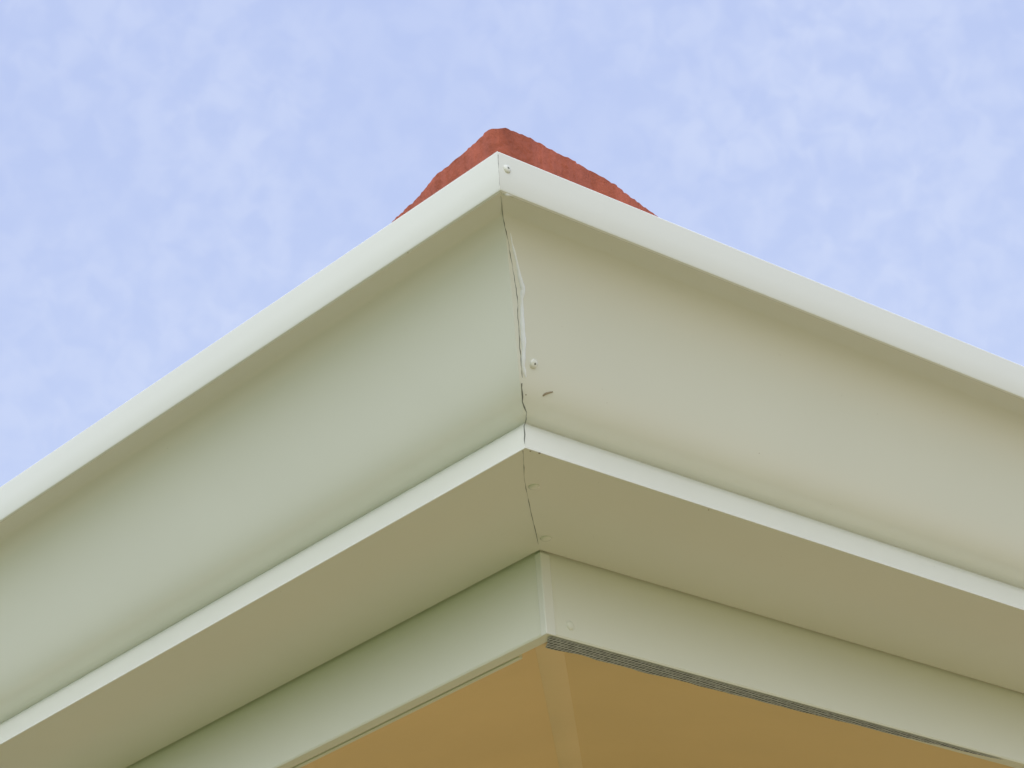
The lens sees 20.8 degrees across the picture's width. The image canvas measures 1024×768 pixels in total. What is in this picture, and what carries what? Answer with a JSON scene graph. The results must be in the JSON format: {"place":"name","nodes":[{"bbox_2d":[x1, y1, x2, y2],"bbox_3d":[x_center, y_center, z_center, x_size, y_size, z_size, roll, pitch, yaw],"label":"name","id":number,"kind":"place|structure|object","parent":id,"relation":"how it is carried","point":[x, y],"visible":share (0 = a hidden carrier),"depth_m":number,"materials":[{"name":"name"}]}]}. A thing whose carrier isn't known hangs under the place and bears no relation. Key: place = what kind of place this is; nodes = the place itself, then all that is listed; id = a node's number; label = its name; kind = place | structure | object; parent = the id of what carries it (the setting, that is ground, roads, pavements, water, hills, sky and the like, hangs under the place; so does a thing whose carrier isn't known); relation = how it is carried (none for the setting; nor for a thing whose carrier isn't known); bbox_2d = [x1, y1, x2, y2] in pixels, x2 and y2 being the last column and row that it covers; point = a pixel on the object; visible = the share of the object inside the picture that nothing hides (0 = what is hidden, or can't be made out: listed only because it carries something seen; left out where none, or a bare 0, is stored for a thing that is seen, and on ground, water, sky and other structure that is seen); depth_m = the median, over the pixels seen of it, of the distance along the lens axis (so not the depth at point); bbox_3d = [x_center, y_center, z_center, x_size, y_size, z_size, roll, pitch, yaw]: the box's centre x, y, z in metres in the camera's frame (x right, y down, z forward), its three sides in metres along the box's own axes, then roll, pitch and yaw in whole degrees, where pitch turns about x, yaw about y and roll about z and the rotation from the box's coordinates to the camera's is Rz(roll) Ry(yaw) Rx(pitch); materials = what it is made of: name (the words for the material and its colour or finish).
{"place":"outdoors","nodes":[
{"label":"outdoors","id":0,"kind":"place"},
{"bbox_2d":[0,0,1023,486],"label":"sky","id":1,"kind":"structure","parent":0,"point":[171,171],"materials":[{"name":"blue"}]},
{"label":"ground","id":2,"kind":"structure","parent":0,"visible":0},
{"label":"walls","id":3,"kind":"object","parent":2,"relation":"on","visible":0},
{"bbox_2d":[301,648,1013,767],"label":"soffit","id":4,"kind":"structure","parent":3,"relation":"attached to","point":[625,717],"depth_m":2.78,"materials":[{"name":"paint"}]},
{"bbox_2d":[292,654,521,767],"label":"soffit edge bead","id":5,"kind":"object","parent":4,"relation":"attached to","point":[418,707],"visible":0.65,"depth_m":2.61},
{"bbox_2d":[535,642,582,767],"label":"soffit batten","id":6,"kind":"object","parent":4,"relation":"attached to","point":[554,675],"visible":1,"depth_m":2.72,"materials":[{"name":"brown wood"}]},
{"bbox_2d":[126,550,1023,767],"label":"fascia","id":7,"kind":"structure","parent":4,"relation":"attached to","point":[492,621],"depth_m":2.65,"materials":[{"name":"paint"}]},
{"bbox_2d":[0,151,1023,767],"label":"rain gutter","id":8,"kind":"object","parent":7,"relation":"attached to","point":[488,367],"visible":1,"depth_m":2.53,"materials":[{"name":"paint"}]},
{"bbox_2d":[535,552,555,635],"bbox_3d":[0.030,0.188,2.481,0.012,0.079,0.008,19,-35,-37],"label":"fascia corner cover","id":9,"kind":"object","parent":7,"relation":"attached to","point":[545,593],"visible":1,"depth_m":2.48,"materials":[{"name":"white metal"}]},
{"bbox_2d":[566,621,573,629],"bbox_3d":[0.052,0.214,2.483,0.009,0.009,0.002,19,-35,-37],"label":"fascia rivet","id":10,"kind":"object","parent":7,"relation":"attached to","point":[570,625],"visible":1,"depth_m":2.48,"materials":[{"name":"white metal"}]},
{"bbox_2d":[546,636,1002,759],"bbox_3d":[0.260,0.307,2.659,0.620,0.001,0.022,19,-35,-37],"label":"vent strip","id":11,"kind":"object","parent":7,"relation":"attached to","point":[554,643],"visible":1,"depth_m":2.59,"materials":[{"name":"grey metal"}]},
{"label":"roof tiles","id":12,"kind":"object","parent":3,"relation":"on","visible":0},
{"bbox_2d":[391,128,654,222],"bbox_3d":[0.028,-0.039,2.875,0.361,0.410,0.638,-5,-27,2],"label":"hip starter tile","id":13,"kind":"object","parent":12,"relation":"attached to","point":[520,147],"visible":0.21,"depth_m":2.65,"materials":[{"name":"ceramic"}]}
]}

